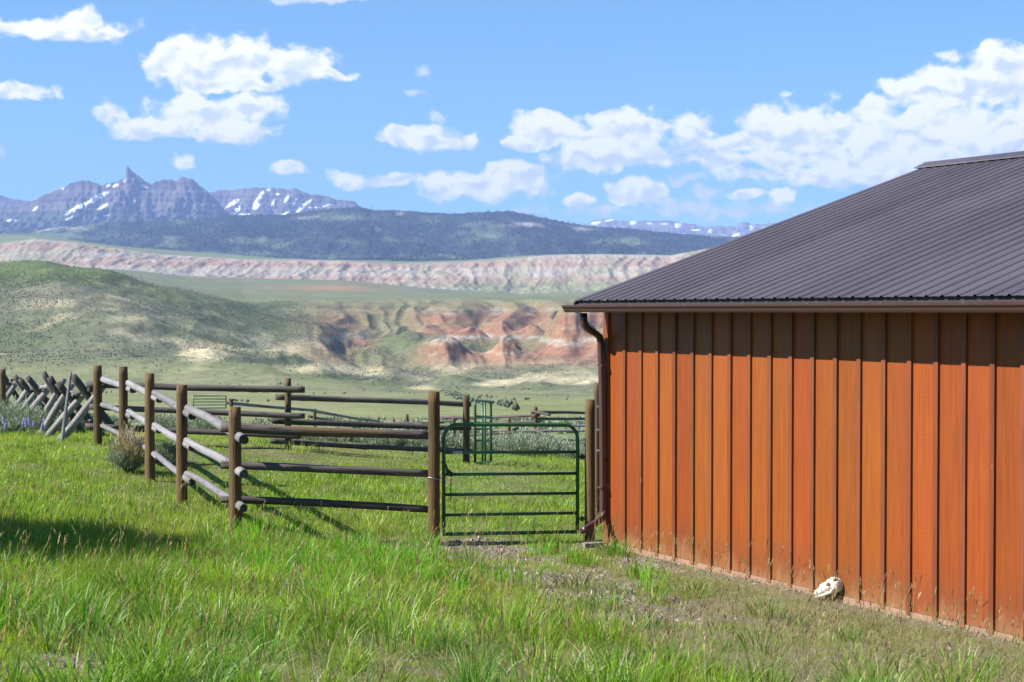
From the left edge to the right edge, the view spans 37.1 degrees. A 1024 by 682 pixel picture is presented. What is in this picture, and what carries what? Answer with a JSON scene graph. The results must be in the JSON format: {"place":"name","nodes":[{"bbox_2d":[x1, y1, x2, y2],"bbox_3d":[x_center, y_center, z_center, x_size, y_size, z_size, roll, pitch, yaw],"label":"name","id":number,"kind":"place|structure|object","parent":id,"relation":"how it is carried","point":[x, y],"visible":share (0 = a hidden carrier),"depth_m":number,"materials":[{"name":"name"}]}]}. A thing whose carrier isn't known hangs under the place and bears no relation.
{"place":"outdoors","nodes":[
{"label":"outdoors","id":0,"kind":"place"},
{"bbox_2d":[0,195,30,208],"bbox_3d":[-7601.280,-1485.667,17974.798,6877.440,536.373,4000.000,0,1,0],"label":"mountain","id":1,"kind":"structure","parent":0,"point":[6,202],"depth_m":17902.14,"materials":[{"name":"stone"}]},
{"bbox_2d":[0,166,230,232],"bbox_3d":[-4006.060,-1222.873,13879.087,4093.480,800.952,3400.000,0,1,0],"label":"mountain","id":2,"kind":"structure","parent":0,"point":[131,196],"depth_m":13933.18,"materials":[{"name":"grey stone"}]},
{"bbox_2d":[208,187,375,214],"bbox_3d":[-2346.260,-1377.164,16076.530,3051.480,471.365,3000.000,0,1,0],"label":"mountain","id":3,"kind":"structure","parent":0,"point":[262,201],"depth_m":15838.00,"materials":[{"name":"grey stone"}]},
{"bbox_2d":[0,234,706,419],"bbox_3d":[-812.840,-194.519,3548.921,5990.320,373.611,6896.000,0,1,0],"label":"hills","id":4,"kind":"structure","parent":0,"point":[493,299],"depth_m":1598.16,"materials":[{"name":"green plant"}]},
{"bbox_2d":[0,260,600,410],"bbox_3d":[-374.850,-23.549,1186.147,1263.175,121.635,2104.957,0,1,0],"label":"sagebrush cover","id":5,"kind":"object","parent":4,"relation":"on","point":[507,404],"visible":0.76,"depth_m":1355.19,"materials":[{"name":"green plant"}]},
{"bbox_2d":[2,207,738,260],"bbox_3d":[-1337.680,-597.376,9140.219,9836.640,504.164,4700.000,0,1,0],"label":"forest ridge","id":6,"kind":"structure","parent":0,"point":[487,231],"depth_m":8875.13,"materials":[{"name":"green plant"}]},
{"bbox_2d":[0,206,736,260],"bbox_3d":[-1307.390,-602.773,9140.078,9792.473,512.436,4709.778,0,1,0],"label":"conifer forest","id":7,"kind":"object","parent":6,"relation":"on","point":[373,245],"visible":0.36,"depth_m":8933.07,"materials":[{"name":"green plant"}]},
{"bbox_2d":[0,420,1023,681],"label":"ground","id":8,"kind":"structure","parent":0,"point":[288,456],"depth_m":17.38,"materials":[{"name":"green plant"}]},
{"bbox_2d":[0,393,21,412],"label":"sagebrush","id":9,"kind":"object","parent":8,"relation":"on","point":[8,404],"visible":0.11,"depth_m":35.05,"materials":[{"name":"green plant"}]},
{"bbox_2d":[0,412,34,432],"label":"sagebrush","id":10,"kind":"object","parent":8,"relation":"on","point":[14,424],"visible":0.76,"depth_m":29.97,"materials":[{"name":"green plant"}]},
{"bbox_2d":[0,402,41,421],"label":"sagebrush","id":11,"kind":"object","parent":8,"relation":"on","point":[19,413],"visible":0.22,"depth_m":32.91,"materials":[{"name":"green plant"}]},
{"bbox_2d":[0,399,44,422],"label":"sagebrush","id":12,"kind":"object","parent":8,"relation":"on","point":[9,410],"visible":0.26,"depth_m":33.99,"materials":[{"name":"green plant"}]},
{"bbox_2d":[1,394,45,408],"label":"sagebrush","id":13,"kind":"object","parent":8,"relation":"on","point":[20,402],"visible":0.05,"depth_m":38.12,"materials":[{"name":"green plant"}]},
{"bbox_2d":[20,405,68,430],"bbox_3d":[-9.704,1.615,31.634,1.265,0.641,1.213,0,1,0],"label":"sagebrush","id":14,"kind":"object","parent":8,"relation":"on","point":[38,418],"visible":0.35,"depth_m":31.36,"materials":[{"name":"green plant"}]},
{"bbox_2d":[37,416,79,433],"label":"sagebrush","id":15,"kind":"object","parent":8,"relation":"on","point":[60,428],"visible":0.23,"depth_m":30.89,"materials":[{"name":"green plant"}]},
{"bbox_2d":[0,369,117,441],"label":"jackleg fence","id":16,"kind":"object","parent":8,"relation":"on","point":[62,396],"visible":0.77,"depth_m":30.82,"materials":[{"name":"grey wood"}]},
{"bbox_2d":[56,409,92,429],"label":"sagebrush","id":17,"kind":"object","parent":8,"relation":"on","point":[82,422],"visible":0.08,"depth_m":32.94,"materials":[{"name":"green plant"}]},
{"bbox_2d":[102,420,144,472],"bbox_3d":[-5.567,1.535,22.131,0.778,0.837,0.792,0,1,0],"label":"sagebrush","id":18,"kind":"object","parent":8,"relation":"on","point":[126,453],"visible":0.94,"depth_m":22.00,"materials":[{"name":"green plant"}]},
{"bbox_2d":[139,413,194,427],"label":"sagebrush","id":19,"kind":"object","parent":8,"relation":"on","point":[172,421],"visible":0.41,"depth_m":38.97,"materials":[{"name":"green plant"}]},
{"bbox_2d":[93,365,248,530],"bbox_3d":[-4.938,1.421,21.101,0.222,1.972,10.308,0,1,-24],"label":"log rail fence","id":20,"kind":"object","parent":8,"relation":"on","point":[185,412],"visible":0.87,"depth_m":19.29,"materials":[{"name":"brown wood"}]},
{"bbox_2d":[155,439,192,463],"bbox_3d":[-5.368,1.680,23.456,0.947,0.496,0.863,0,1,0],"label":"sagebrush","id":21,"kind":"object","parent":8,"relation":"on","point":[168,452],"visible":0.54,"depth_m":23.28,"materials":[{"name":"green plant"}]},
{"bbox_2d":[169,418,207,427],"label":"sagebrush","id":22,"kind":"object","parent":8,"relation":"on","point":[195,422],"visible":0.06,"depth_m":39.89,"materials":[{"name":"green plant"}]},
{"bbox_2d":[193,395,226,408],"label":"tube gate","id":23,"kind":"structure","parent":8,"relation":"on","point":[225,407],"depth_m":105.07,"materials":[{"name":"metal"}]},
{"bbox_2d":[188,415,246,435],"bbox_3d":[-7.272,2.020,37.035,1.702,0.655,1.273,0,1,-10],"label":"sagebrush","id":24,"kind":"object","parent":8,"relation":"on","point":[204,425],"visible":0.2,"depth_m":36.88,"materials":[{"name":"green plant"}]},
{"bbox_2d":[241,418,282,438],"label":"sagebrush","id":25,"kind":"object","parent":8,"relation":"on","point":[260,422],"visible":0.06,"depth_m":37.99,"materials":[{"name":"green plant"}]},
{"bbox_2d":[85,378,472,463],"bbox_3d":[-3.852,1.607,26.294,6.774,1.950,0.969,0,1,-16],"label":"log rail fence","id":26,"kind":"object","parent":8,"relation":"on","point":[288,397],"visible":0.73,"depth_m":26.33,"materials":[{"name":"brown wood"}]},
{"bbox_2d":[474,399,491,463],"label":"tube gate","id":27,"kind":"structure","parent":26,"relation":"attached to","point":[483,429],"depth_m":28.16,"materials":[{"name":"green metal"}]},
{"bbox_2d":[227,398,379,428],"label":"pole fence","id":28,"kind":"object","parent":8,"relation":"on","point":[230,403],"visible":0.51,"depth_m":47.86,"materials":[{"name":"brown wood"}]},
{"bbox_2d":[23,412,584,448],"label":"sage field","id":29,"kind":"structure","parent":8,"relation":"on","point":[115,420],"depth_m":95.75,"materials":[{"name":"green plant"}]},
{"bbox_2d":[298,425,333,441],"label":"sagebrush","id":30,"kind":"object","parent":8,"relation":"on","point":[310,438],"visible":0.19,"depth_m":40.74,"materials":[{"name":"green plant"}]},
{"bbox_2d":[220,391,440,544],"bbox_3d":[-2.009,1.608,16.970,2.433,2.080,0.222,0,1,-7],"label":"log rail fence","id":31,"kind":"object","parent":8,"relation":"on","point":[432,436],"visible":0.9,"depth_m":17.00,"materials":[{"name":"brown wood"}]},
{"bbox_2d":[320,426,365,442],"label":"sagebrush","id":32,"kind":"object","parent":8,"relation":"on","point":[344,439],"visible":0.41,"depth_m":37.84,"materials":[{"name":"green plant"}]},
{"bbox_2d":[343,427,386,444],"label":"sagebrush","id":33,"kind":"object","parent":8,"relation":"on","point":[366,441],"visible":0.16,"depth_m":38.88,"materials":[{"name":"green plant"}]},
{"bbox_2d":[369,429,412,445],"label":"sagebrush","id":34,"kind":"object","parent":8,"relation":"on","point":[392,441],"visible":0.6,"depth_m":36.84,"materials":[{"name":"green plant"}]},
{"bbox_2d":[404,429,448,446],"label":"sagebrush","id":35,"kind":"object","parent":8,"relation":"on","point":[414,442],"visible":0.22,"depth_m":37.81,"materials":[{"name":"green plant"}]},
{"bbox_2d":[415,430,476,448],"bbox_3d":[-1.545,2.319,36.055,1.313,0.624,1.421,-1,1,-34],"label":"sagebrush","id":36,"kind":"object","parent":8,"relation":"on","point":[451,442],"visible":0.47,"depth_m":35.87,"materials":[{"name":"green plant"}]},
{"bbox_2d":[389,407,584,438],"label":"pole fence","id":37,"kind":"object","parent":8,"relation":"on","point":[534,415],"visible":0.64,"depth_m":62.90,"materials":[{"name":"brown wood"}]},
{"bbox_2d":[462,431,512,450],"bbox_3d":[-0.538,2.394,36.036,1.270,0.591,1.197,0,1,-17],"label":"sagebrush","id":38,"kind":"object","parent":8,"relation":"on","point":[478,446],"visible":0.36,"depth_m":35.85,"materials":[{"name":"green plant"}]},
{"bbox_2d":[425,418,584,440],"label":"pole fence","id":39,"kind":"object","parent":8,"relation":"on","point":[545,431],"visible":0.28,"depth_m":50.30,"materials":[{"name":"brown wood"}]},
{"bbox_2d":[492,427,530,447],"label":"sagebrush","id":40,"kind":"object","parent":8,"relation":"on","point":[509,434],"visible":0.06,"depth_m":38.02,"materials":[{"name":"green plant"}]},
{"bbox_2d":[489,427,562,456],"bbox_3d":[0.321,2.228,33.547,1.781,0.730,1.618,0,1,0],"label":"sagebrush","id":41,"kind":"object","parent":8,"relation":"on","point":[523,444],"visible":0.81,"depth_m":33.47,"materials":[{"name":"green plant"}]},
{"bbox_2d":[513,430,570,442],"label":"sagebrush","id":42,"kind":"object","parent":8,"relation":"on","point":[546,437],"visible":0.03,"depth_m":39.15,"materials":[{"name":"green plant"}]},
{"bbox_2d":[535,433,575,456],"bbox_3d":[0.978,2.361,34.461,1.246,0.617,1.298,0,1,0],"label":"sagebrush","id":43,"kind":"object","parent":8,"relation":"on","point":[558,444],"visible":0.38,"depth_m":34.45,"materials":[{"name":"green plant"}]},
{"bbox_2d":[559,443,584,459],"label":"sagebrush","id":44,"kind":"object","parent":8,"relation":"on","point":[581,450],"visible":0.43,"depth_m":32.90,"materials":[{"name":"green plant"}]},
{"bbox_2d":[562,427,584,448],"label":"sagebrush","id":45,"kind":"object","parent":8,"relation":"on","point":[580,441],"visible":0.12,"depth_m":36.15,"materials":[{"name":"green plant"}]},
{"bbox_2d":[584,399,594,541],"bbox_3d":[0.896,1.669,17.589,0.127,1.989,0.131,0,1,0],"label":"fence post","id":46,"kind":"object","parent":8,"relation":"on","point":[589,460],"visible":0.81,"depth_m":17.53,"materials":[{"name":"brown wood"}]},
{"bbox_2d":[442,423,584,535],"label":"tube gate","id":47,"kind":"structure","parent":46,"relation":"attached to","point":[446,471],"depth_m":17.33,"materials":[{"name":"metal"}]},
{"bbox_2d":[582,542,603,547],"bbox_3d":[0.905,2.300,17.023,0.220,0.095,0.100,0,1,-17],"label":"plank","id":48,"kind":"object","parent":8,"relation":"on","point":[584,544],"visible":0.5,"depth_m":16.97,"materials":[{"name":"grey wood"}]},
{"bbox_2d":[594,383,599,518],"bbox_3d":[1.100,1.594,19.595,0.106,2.104,0.178,0,1,0],"label":"fence post","id":49,"kind":"object","parent":8,"relation":"on","point":[596,398],"visible":0.34,"depth_m":19.59,"materials":[{"name":"brown wood"}]},
{"bbox_2d":[562,151,1023,642],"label":"barn","id":50,"kind":"structure","parent":8,"relation":"on","point":[836,385],"depth_m":14.23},
{"bbox_2d":[814,577,842,597],"bbox_3d":[2.881,2.237,13.881,0.177,0.156,0.298,-1,-16,-44],"label":"animal skull","id":51,"kind":"object","parent":8,"relation":"on","point":[822,589],"visible":0.87,"depth_m":13.80},
{"bbox_2d":[0,0,1023,226],"label":"sky","id":52,"kind":"structure","parent":0,"point":[704,113],"materials":[{"name":"blue"}]},
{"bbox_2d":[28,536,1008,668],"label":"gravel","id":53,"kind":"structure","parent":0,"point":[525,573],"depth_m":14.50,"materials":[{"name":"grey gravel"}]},
{"bbox_2d":[585,218,774,236],"bbox_3d":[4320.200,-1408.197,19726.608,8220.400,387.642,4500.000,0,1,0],"label":"mountain","id":54,"kind":"structure","parent":0,"point":[738,229],"depth_m":19800.20,"materials":[{"name":"stone"}]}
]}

